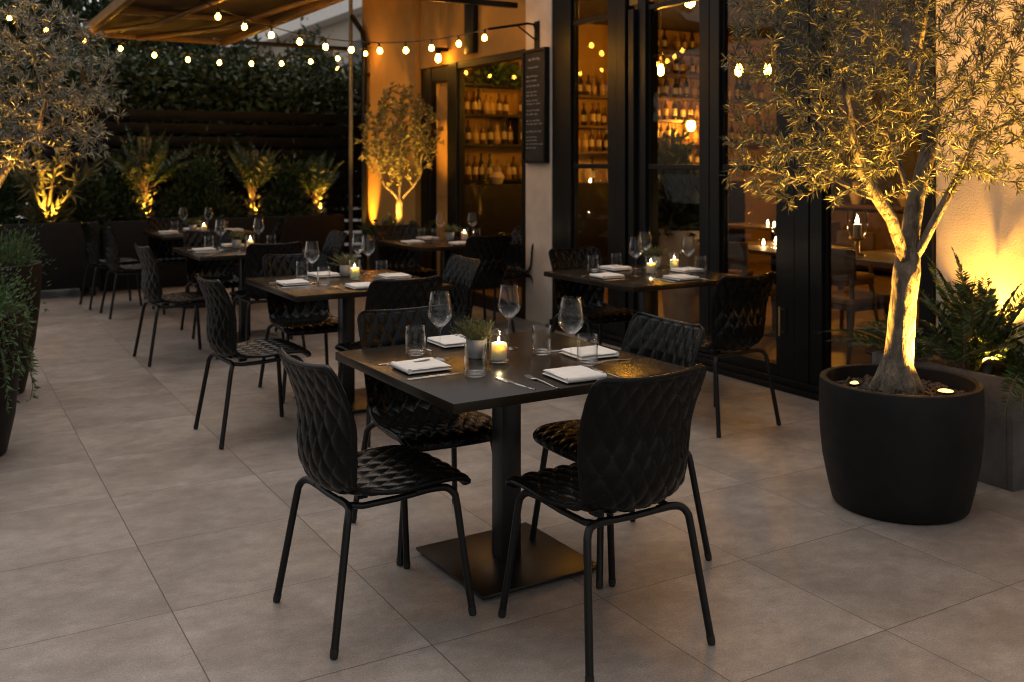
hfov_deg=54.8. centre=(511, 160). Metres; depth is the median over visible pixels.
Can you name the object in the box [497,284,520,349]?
wine glass
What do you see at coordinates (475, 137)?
pale spirit bottle
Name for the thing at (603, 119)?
amber spirit bottle
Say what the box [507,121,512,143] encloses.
amber spirit bottle
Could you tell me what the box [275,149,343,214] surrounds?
palm
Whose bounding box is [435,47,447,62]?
wall lamp
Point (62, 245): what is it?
trough planter
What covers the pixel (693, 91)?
pale spirit bottle
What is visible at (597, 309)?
dining chair
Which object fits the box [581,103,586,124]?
wine bottle
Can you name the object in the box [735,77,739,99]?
wine bottle
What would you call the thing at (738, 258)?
wooden chair
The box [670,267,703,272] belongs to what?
folded napkin
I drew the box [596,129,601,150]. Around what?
amber spirit bottle
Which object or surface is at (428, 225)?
fern
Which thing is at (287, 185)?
bush
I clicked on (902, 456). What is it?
round planter
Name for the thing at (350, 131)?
metal post
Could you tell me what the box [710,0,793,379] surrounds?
glass door
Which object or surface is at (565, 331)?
wine glass
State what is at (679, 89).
amber spirit bottle
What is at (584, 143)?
pale spirit bottle
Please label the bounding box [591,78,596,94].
pale spirit bottle
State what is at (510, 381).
table knife
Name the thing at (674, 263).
pillar candle
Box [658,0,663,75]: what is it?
pendant lamp
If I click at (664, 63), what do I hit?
amber spirit bottle
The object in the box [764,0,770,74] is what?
pendant lamp
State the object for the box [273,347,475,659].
dining chair
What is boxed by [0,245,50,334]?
trailing shrub
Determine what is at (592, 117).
amber spirit bottle
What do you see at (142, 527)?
patio floor
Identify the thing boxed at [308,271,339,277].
folded napkin
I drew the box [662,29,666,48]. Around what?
wine bottle
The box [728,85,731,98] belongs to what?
pale spirit bottle
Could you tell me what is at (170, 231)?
folded napkin
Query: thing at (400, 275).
folded napkin
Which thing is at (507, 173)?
pale spirit bottle
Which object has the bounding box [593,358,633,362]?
fork
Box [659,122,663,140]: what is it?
amber spirit bottle
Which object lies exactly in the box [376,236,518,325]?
bistro table
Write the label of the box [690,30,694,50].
wine bottle
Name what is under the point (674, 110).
wine bottle
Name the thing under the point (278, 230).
dining chair
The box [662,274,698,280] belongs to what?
folded napkin
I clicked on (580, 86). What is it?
wine bottle
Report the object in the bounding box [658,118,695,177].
indoor plant
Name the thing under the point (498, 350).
pillar candle
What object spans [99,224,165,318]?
dining chair
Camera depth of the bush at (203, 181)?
12.23 m
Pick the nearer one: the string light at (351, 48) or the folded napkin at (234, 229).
the string light at (351, 48)
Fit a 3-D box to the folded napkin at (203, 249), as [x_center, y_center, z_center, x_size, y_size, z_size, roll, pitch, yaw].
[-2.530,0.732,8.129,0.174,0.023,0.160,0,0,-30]
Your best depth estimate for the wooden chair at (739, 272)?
9.10 m
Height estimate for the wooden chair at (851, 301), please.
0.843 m
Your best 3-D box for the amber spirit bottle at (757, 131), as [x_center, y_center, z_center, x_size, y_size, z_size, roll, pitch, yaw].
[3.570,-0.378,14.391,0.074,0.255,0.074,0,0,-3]
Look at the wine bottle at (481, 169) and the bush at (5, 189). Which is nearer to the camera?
the bush at (5, 189)
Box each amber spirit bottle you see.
[465,91,469,112]
[465,154,470,178]
[471,91,476,113]
[472,156,477,178]
[480,123,485,143]
[496,93,501,113]
[503,95,508,114]
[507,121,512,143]
[511,157,515,178]
[519,95,521,114]
[585,75,590,94]
[589,129,593,150]
[590,103,595,124]
[596,103,600,125]
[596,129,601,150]
[601,107,606,125]
[658,101,659,118]
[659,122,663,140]
[662,53,665,72]
[663,100,667,119]
[666,123,670,140]
[678,78,681,96]
[680,55,684,73]
[680,101,685,119]
[682,34,686,50]
[684,124,688,141]
[688,101,693,116]
[689,58,694,73]
[695,148,698,163]
[736,127,740,142]
[743,125,748,142]
[755,126,759,141]
[759,85,763,100]
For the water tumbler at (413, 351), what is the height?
0.110 m
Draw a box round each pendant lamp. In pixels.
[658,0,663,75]
[687,115,694,130]
[735,0,741,75]
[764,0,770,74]
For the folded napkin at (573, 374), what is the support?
on the bistro table at (542, 558)
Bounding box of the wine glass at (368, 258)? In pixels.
[361,236,374,274]
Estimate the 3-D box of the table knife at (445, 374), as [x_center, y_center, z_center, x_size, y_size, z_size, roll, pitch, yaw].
[-0.262,0.742,3.409,0.218,0.003,0.019,0,0,-32]
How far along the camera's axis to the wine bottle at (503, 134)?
12.16 m
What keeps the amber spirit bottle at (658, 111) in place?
on the bar shelf
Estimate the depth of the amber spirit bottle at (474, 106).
11.91 m
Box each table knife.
[281,285,316,287]
[407,371,463,379]
[411,341,432,350]
[495,377,535,389]
[590,367,624,377]
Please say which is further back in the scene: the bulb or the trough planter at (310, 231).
the trough planter at (310, 231)
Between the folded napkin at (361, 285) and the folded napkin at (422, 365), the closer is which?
the folded napkin at (422, 365)
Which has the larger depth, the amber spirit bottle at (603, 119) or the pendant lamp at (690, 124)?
the pendant lamp at (690, 124)
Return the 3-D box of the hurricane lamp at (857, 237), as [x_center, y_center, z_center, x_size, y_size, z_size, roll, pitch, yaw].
[2.678,0.564,7.670,0.160,0.360,0.160,0,0,-31]
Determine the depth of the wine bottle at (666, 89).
13.50 m
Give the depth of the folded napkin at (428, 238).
9.29 m
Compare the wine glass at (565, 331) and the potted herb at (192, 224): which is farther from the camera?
the potted herb at (192, 224)
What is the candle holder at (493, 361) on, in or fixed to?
on the bistro table at (542, 558)
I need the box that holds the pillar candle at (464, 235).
[461,230,467,239]
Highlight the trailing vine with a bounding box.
[0,302,40,413]
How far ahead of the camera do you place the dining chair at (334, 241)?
8.78 m
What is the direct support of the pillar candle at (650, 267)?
in the candle holder at (656, 264)
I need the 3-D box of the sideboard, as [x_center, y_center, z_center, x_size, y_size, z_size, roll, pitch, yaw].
[5.394,1.004,11.998,0.495,0.820,4.440,0,0,-31]
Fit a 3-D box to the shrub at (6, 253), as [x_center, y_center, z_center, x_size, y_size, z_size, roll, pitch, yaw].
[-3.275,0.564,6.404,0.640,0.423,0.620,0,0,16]
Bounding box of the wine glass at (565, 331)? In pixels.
[558,297,583,366]
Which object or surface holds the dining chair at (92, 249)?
on the patio floor at (142, 527)
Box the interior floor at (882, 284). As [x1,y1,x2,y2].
[471,261,918,366]
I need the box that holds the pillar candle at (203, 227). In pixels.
[201,225,206,230]
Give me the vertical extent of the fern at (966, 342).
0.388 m
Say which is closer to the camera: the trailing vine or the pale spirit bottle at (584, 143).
the trailing vine
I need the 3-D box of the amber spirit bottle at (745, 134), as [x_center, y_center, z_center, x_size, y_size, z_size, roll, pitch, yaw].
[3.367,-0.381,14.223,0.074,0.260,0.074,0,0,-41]
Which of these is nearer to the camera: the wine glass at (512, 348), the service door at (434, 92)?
the wine glass at (512, 348)
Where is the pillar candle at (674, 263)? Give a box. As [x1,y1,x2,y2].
[670,257,677,268]
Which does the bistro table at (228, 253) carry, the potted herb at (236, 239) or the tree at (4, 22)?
the potted herb at (236, 239)
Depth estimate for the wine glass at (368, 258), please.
6.46 m
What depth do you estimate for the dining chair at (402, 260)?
9.56 m
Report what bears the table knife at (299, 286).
on the bistro table at (357, 398)
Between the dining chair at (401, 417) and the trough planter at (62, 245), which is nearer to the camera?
the dining chair at (401, 417)
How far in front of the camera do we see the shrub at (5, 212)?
10.78 m
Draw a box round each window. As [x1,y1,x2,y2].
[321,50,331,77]
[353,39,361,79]
[447,48,525,319]
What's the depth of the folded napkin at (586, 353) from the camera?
3.74 m
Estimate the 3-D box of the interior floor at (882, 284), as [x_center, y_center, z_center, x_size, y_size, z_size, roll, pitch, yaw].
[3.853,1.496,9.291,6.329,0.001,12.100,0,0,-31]
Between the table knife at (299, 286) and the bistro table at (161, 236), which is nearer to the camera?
the table knife at (299, 286)
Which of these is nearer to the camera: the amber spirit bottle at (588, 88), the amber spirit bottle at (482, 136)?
the amber spirit bottle at (482, 136)
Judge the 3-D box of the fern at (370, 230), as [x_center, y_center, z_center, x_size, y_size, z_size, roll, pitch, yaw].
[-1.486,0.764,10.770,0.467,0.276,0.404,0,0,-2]
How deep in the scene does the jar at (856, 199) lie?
13.23 m
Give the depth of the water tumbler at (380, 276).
6.23 m
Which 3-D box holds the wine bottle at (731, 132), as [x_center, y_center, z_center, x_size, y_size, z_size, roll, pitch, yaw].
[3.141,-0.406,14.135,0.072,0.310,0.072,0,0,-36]
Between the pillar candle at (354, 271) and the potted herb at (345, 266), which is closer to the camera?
the pillar candle at (354, 271)
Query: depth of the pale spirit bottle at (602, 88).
12.87 m
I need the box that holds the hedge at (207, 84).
[0,34,361,219]
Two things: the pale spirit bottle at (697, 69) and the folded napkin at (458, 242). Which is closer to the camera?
the folded napkin at (458, 242)
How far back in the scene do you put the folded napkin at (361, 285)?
5.74 m
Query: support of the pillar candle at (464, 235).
in the candle holder
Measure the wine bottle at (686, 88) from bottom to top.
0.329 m
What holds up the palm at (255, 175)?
on the trough planter at (310, 231)
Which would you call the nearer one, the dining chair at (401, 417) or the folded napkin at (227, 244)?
the dining chair at (401, 417)
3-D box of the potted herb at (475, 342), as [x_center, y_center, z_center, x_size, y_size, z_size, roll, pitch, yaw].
[-0.139,0.662,3.733,0.191,0.164,0.239,0,0,-31]
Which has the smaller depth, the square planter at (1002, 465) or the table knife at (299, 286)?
the square planter at (1002, 465)
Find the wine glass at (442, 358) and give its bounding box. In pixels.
[427,292,451,360]
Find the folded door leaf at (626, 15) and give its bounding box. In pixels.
[616,0,657,336]
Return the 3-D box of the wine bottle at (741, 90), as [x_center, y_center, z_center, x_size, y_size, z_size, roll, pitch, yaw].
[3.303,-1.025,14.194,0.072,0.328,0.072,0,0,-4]
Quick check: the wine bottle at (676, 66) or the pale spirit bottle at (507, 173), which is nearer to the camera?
the pale spirit bottle at (507, 173)
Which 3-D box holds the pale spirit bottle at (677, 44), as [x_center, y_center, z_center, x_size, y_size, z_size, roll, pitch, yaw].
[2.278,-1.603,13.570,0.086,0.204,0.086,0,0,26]
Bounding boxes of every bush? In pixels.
[0,130,26,222]
[57,163,116,233]
[95,143,153,220]
[151,125,231,218]
[258,139,313,216]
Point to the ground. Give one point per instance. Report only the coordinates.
(357, 231)
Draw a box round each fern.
[356,219,394,240]
[395,219,436,236]
[818,314,962,363]
[864,295,1023,371]
[917,246,1023,362]
[949,329,1023,423]
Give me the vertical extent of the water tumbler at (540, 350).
0.110 m
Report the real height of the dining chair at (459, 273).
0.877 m
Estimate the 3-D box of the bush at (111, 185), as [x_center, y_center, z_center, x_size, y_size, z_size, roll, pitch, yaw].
[-4.687,0.328,11.855,0.723,1.089,0.726,0,0,21]
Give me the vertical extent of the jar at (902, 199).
0.250 m
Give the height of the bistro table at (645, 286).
0.755 m
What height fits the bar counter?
1.215 m
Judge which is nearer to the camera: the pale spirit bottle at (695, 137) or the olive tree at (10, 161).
the olive tree at (10, 161)
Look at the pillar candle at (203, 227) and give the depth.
10.23 m
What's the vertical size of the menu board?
1.050 m
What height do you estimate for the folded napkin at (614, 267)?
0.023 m
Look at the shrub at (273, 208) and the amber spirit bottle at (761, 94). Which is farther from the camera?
the amber spirit bottle at (761, 94)
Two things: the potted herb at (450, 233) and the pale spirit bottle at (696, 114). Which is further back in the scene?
the pale spirit bottle at (696, 114)
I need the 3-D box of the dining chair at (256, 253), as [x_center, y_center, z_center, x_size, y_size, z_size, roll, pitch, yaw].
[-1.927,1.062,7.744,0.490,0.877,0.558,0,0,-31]
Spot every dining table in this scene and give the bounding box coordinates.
[728,222,775,270]
[743,240,852,336]
[856,249,896,354]
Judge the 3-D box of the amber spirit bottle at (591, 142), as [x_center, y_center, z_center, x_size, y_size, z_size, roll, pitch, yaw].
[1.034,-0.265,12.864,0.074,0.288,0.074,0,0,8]
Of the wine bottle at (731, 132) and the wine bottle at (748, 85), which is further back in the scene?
the wine bottle at (748, 85)
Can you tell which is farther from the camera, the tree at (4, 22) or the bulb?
the tree at (4, 22)
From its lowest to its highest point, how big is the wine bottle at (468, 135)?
0.286 m
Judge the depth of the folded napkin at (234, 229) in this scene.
10.41 m
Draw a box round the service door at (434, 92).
[421,66,464,274]
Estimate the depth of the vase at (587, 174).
12.25 m
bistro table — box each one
[143,228,260,308]
[172,243,319,342]
[246,270,452,411]
[335,330,687,599]
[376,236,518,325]
[544,264,740,390]
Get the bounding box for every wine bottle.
[465,120,470,143]
[476,88,480,113]
[478,153,483,178]
[487,119,492,143]
[487,154,492,178]
[501,118,506,143]
[579,73,582,94]
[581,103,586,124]
[591,157,594,181]
[603,129,607,150]
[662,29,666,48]
[663,77,668,96]
[672,96,676,119]
[673,53,678,72]
[673,77,677,96]
[684,78,688,96]
[688,148,692,163]
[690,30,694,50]
[729,121,733,142]
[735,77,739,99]
[740,77,744,99]
[746,77,750,99]
[771,124,775,142]
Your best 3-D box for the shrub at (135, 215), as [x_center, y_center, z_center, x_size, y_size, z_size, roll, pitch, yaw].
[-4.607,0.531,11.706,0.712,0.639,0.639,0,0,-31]
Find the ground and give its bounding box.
[319,207,361,270]
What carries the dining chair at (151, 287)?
on the patio floor at (142, 527)
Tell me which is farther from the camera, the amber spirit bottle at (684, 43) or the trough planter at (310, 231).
the amber spirit bottle at (684, 43)
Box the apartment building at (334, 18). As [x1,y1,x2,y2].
[201,0,361,196]
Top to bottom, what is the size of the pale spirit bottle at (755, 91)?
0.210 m
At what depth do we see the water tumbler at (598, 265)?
6.60 m
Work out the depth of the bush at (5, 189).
10.91 m
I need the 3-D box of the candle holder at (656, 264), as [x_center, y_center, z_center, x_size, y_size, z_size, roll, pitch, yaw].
[0.912,0.685,6.491,0.074,0.118,0.074,0,0,-31]
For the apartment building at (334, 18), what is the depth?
33.90 m
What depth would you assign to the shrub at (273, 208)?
12.64 m
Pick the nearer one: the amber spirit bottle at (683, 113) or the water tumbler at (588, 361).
the water tumbler at (588, 361)
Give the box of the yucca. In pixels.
[0,134,111,223]
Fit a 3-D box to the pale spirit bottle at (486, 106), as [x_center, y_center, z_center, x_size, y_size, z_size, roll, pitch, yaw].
[-0.312,-0.683,12.075,0.086,0.243,0.086,0,0,-8]
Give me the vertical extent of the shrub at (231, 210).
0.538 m
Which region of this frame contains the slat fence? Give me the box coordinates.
[0,106,361,265]
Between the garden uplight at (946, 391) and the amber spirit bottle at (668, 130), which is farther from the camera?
the amber spirit bottle at (668, 130)
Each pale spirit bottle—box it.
[472,126,478,143]
[483,94,489,113]
[490,96,494,113]
[493,124,499,143]
[494,160,499,168]
[504,160,510,178]
[519,160,521,178]
[582,133,587,150]
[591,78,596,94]
[600,78,605,95]
[675,36,680,49]
[691,82,696,97]
[692,127,698,141]
[694,106,698,119]
[695,60,698,74]
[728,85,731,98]
[751,86,756,99]
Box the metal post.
[349,0,352,266]
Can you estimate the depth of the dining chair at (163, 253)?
10.76 m
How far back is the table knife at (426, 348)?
3.93 m
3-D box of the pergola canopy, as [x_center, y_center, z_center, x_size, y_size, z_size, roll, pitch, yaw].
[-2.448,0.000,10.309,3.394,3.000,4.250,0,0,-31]
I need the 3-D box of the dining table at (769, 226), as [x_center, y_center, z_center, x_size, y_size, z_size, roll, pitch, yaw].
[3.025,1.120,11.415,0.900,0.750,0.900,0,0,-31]
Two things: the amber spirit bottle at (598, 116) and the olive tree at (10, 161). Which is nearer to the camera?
the olive tree at (10, 161)
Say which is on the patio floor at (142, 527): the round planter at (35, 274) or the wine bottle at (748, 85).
the round planter at (35, 274)
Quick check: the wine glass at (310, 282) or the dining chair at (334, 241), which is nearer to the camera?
the wine glass at (310, 282)
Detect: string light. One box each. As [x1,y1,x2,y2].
[0,7,369,65]
[199,0,487,53]
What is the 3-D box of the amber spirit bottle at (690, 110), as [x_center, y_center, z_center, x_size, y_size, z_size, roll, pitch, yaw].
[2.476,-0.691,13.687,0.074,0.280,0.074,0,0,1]
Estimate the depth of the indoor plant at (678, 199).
9.04 m
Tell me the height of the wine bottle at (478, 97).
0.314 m
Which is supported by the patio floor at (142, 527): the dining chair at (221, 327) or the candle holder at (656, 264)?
the dining chair at (221, 327)
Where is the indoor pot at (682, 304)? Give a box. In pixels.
[659,228,698,322]
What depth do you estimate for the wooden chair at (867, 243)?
8.88 m
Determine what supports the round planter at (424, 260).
on the patio floor at (142, 527)
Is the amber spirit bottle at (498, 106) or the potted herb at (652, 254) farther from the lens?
the amber spirit bottle at (498, 106)
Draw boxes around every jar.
[850,182,861,204]
[898,187,909,206]
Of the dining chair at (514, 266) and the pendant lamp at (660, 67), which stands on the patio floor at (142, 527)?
the dining chair at (514, 266)
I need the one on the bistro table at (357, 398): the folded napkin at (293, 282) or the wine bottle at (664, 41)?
the folded napkin at (293, 282)
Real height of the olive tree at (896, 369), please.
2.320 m
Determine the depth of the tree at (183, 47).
16.08 m
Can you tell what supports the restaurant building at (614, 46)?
on the ground
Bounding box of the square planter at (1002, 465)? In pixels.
[872,344,1023,491]
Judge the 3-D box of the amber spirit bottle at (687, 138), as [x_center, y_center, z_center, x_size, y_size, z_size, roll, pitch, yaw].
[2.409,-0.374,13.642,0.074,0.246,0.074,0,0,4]
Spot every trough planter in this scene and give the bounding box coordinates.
[0,220,98,295]
[97,212,343,290]
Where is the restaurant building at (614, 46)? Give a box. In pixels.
[362,0,1023,400]
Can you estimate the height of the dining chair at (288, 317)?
0.877 m
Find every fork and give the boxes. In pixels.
[524,374,559,387]
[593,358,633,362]
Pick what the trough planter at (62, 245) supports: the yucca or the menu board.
the yucca
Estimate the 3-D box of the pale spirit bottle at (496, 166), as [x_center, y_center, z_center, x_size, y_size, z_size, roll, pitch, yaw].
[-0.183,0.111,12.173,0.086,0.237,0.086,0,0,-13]
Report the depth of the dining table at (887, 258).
7.58 m
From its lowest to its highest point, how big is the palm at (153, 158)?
1.227 m
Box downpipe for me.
[350,14,369,269]
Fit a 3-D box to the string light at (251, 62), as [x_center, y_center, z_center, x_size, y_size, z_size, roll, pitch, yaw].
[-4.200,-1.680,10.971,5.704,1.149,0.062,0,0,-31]
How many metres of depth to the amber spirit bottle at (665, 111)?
13.47 m
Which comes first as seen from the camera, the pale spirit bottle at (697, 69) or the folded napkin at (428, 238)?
the folded napkin at (428, 238)
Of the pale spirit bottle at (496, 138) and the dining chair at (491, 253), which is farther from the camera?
the pale spirit bottle at (496, 138)
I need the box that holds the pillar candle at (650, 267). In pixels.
[647,261,654,272]
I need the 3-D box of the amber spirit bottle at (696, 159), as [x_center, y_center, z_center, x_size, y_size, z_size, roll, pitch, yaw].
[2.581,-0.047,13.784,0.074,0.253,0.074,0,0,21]
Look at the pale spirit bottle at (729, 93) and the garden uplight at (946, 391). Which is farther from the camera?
the pale spirit bottle at (729, 93)
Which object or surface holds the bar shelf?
on the interior floor at (882, 284)
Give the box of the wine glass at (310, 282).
[304,241,319,283]
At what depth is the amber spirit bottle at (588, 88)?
12.80 m
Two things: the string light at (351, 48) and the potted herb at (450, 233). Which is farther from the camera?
the potted herb at (450, 233)
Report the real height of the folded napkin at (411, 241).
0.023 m
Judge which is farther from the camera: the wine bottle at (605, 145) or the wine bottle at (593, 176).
the wine bottle at (605, 145)
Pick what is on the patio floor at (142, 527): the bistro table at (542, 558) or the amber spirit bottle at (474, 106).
the bistro table at (542, 558)
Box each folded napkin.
[158,230,178,233]
[192,247,216,251]
[221,243,243,246]
[225,228,243,230]
[276,279,309,285]
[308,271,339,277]
[345,282,370,288]
[378,272,410,278]
[391,357,451,374]
[400,240,424,243]
[416,236,438,239]
[427,334,466,347]
[448,241,465,244]
[542,365,606,383]
[560,345,618,359]
[590,272,623,278]
[599,265,631,270]
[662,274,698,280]
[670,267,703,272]
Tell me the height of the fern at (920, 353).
0.263 m
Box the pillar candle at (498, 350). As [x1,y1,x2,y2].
[491,338,506,360]
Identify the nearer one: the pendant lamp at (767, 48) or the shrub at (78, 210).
the pendant lamp at (767, 48)
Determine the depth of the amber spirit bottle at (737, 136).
14.14 m
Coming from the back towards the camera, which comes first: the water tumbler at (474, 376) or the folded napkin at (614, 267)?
the folded napkin at (614, 267)
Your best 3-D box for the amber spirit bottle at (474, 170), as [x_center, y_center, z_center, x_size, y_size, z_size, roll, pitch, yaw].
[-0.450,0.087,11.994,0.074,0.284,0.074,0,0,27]
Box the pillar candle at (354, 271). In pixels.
[350,265,358,277]
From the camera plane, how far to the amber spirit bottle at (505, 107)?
12.17 m
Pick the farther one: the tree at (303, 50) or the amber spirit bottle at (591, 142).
the tree at (303, 50)
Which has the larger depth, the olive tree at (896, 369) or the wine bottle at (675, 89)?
the wine bottle at (675, 89)
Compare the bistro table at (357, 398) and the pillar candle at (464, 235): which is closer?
the bistro table at (357, 398)
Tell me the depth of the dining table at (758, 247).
8.55 m
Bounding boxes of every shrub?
[0,197,28,224]
[0,216,56,274]
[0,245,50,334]
[64,193,102,230]
[100,180,151,220]
[135,177,228,218]
[189,187,248,218]
[256,180,314,216]
[371,213,395,241]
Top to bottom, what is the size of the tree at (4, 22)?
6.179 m
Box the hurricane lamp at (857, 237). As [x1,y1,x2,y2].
[846,209,867,256]
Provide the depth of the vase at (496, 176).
11.58 m
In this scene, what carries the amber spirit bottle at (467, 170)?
on the bar shelf
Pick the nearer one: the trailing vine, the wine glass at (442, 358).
the wine glass at (442, 358)
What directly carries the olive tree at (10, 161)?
in the round planter at (35, 274)
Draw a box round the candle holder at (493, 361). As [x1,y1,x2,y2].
[489,330,508,362]
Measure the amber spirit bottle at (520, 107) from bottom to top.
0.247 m
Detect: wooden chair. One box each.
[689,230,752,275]
[728,242,775,339]
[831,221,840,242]
[831,230,878,329]
[831,248,890,364]
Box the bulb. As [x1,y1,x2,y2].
[685,2,694,7]
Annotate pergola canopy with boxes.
[76,0,517,291]
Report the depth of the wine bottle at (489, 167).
12.08 m
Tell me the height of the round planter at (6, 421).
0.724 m
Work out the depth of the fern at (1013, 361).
4.65 m
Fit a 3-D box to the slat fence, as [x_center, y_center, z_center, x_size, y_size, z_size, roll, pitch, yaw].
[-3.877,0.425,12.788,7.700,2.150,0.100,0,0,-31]
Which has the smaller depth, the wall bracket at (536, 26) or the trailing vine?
the trailing vine
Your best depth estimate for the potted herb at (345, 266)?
6.34 m
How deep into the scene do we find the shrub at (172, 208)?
11.99 m
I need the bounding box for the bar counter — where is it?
[465,181,744,287]
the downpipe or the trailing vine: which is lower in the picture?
the trailing vine
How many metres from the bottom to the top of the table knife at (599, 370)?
0.003 m
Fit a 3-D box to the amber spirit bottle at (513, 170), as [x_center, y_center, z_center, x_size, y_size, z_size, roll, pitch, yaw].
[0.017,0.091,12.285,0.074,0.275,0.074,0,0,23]
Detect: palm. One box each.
[103,122,198,219]
[224,136,283,216]
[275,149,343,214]
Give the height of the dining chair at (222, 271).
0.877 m
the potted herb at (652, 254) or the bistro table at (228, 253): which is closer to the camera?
the potted herb at (652, 254)
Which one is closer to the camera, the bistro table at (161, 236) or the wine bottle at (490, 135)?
the bistro table at (161, 236)
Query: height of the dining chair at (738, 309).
0.877 m
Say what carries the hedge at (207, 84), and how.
on the patio floor at (142, 527)
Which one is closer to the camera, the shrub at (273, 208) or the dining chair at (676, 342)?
the dining chair at (676, 342)
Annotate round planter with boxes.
[0,259,41,394]
[0,307,21,455]
[368,240,431,277]
[819,363,984,524]
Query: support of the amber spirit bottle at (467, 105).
on the bar shelf
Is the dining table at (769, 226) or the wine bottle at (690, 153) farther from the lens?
the wine bottle at (690, 153)
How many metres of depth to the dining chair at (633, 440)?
2.94 m
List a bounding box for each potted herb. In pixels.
[185,217,203,230]
[227,229,247,247]
[327,252,361,275]
[441,223,461,239]
[449,313,498,358]
[640,245,668,266]
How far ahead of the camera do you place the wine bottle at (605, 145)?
12.96 m
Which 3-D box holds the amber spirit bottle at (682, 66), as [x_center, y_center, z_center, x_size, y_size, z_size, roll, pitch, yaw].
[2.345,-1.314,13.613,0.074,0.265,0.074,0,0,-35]
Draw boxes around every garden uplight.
[849,381,859,387]
[936,389,955,394]
[981,363,994,374]
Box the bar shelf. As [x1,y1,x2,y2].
[441,48,775,182]
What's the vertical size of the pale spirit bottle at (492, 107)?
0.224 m
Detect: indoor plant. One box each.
[465,59,521,91]
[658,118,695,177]
[658,124,728,240]
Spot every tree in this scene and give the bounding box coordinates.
[0,0,90,65]
[0,0,127,187]
[0,0,165,145]
[71,0,277,75]
[275,16,348,91]
[355,82,445,224]
[719,0,1023,394]
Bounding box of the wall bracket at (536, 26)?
[488,21,539,48]
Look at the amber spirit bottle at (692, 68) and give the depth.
13.67 m
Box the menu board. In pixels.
[522,47,549,162]
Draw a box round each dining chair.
[79,221,142,309]
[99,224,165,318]
[133,243,217,366]
[144,217,196,298]
[180,229,238,338]
[193,273,311,448]
[230,241,305,359]
[231,218,286,304]
[258,252,337,402]
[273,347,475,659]
[275,230,347,338]
[335,275,442,446]
[352,304,491,565]
[375,224,437,277]
[440,254,480,334]
[463,234,514,332]
[469,225,533,325]
[498,364,714,681]
[529,312,711,588]
[548,246,637,344]
[698,271,780,437]
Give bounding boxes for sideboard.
[831,202,904,271]
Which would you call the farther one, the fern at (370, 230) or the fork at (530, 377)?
the fern at (370, 230)
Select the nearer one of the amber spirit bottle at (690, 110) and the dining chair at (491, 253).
the dining chair at (491, 253)
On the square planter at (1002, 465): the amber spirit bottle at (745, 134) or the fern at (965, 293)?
the fern at (965, 293)
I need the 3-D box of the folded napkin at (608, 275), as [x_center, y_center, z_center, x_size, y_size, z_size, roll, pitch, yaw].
[0.606,0.732,6.284,0.174,0.023,0.160,0,0,-27]
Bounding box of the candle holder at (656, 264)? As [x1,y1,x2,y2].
[645,256,656,273]
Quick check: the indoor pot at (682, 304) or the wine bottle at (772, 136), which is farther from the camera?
the wine bottle at (772, 136)
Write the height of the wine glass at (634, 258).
0.252 m
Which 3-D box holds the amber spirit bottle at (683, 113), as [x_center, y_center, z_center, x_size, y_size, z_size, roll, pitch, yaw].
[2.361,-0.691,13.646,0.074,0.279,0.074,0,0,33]
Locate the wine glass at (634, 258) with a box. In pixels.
[628,240,642,276]
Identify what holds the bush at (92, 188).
in the trough planter at (62, 245)
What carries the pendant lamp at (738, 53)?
hanging from the restaurant building at (614, 46)
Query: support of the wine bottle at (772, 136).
on the bar shelf
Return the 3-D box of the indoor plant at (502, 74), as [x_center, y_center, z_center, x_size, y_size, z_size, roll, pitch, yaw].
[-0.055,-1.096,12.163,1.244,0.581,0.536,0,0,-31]
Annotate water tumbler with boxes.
[375,261,387,278]
[405,326,424,355]
[464,343,485,377]
[532,325,551,354]
[577,334,597,365]
[587,255,598,271]
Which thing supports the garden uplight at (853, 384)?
in the round planter at (902, 456)
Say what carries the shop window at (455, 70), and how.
in the restaurant building at (614, 46)
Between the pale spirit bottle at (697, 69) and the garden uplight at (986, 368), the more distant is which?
the pale spirit bottle at (697, 69)
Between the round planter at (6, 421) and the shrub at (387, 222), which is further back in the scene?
the shrub at (387, 222)
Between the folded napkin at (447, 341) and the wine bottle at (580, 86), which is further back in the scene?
the wine bottle at (580, 86)
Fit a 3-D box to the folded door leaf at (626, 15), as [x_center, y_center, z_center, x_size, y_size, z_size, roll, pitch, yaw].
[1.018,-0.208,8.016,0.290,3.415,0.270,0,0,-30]
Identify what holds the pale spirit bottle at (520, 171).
on the bar shelf
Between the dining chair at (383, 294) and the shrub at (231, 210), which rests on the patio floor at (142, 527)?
the dining chair at (383, 294)
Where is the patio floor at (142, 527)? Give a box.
[0,203,1023,681]
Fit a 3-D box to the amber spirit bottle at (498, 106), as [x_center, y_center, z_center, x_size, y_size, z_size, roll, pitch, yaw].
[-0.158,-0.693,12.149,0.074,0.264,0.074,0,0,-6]
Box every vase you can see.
[488,169,504,183]
[582,163,592,182]

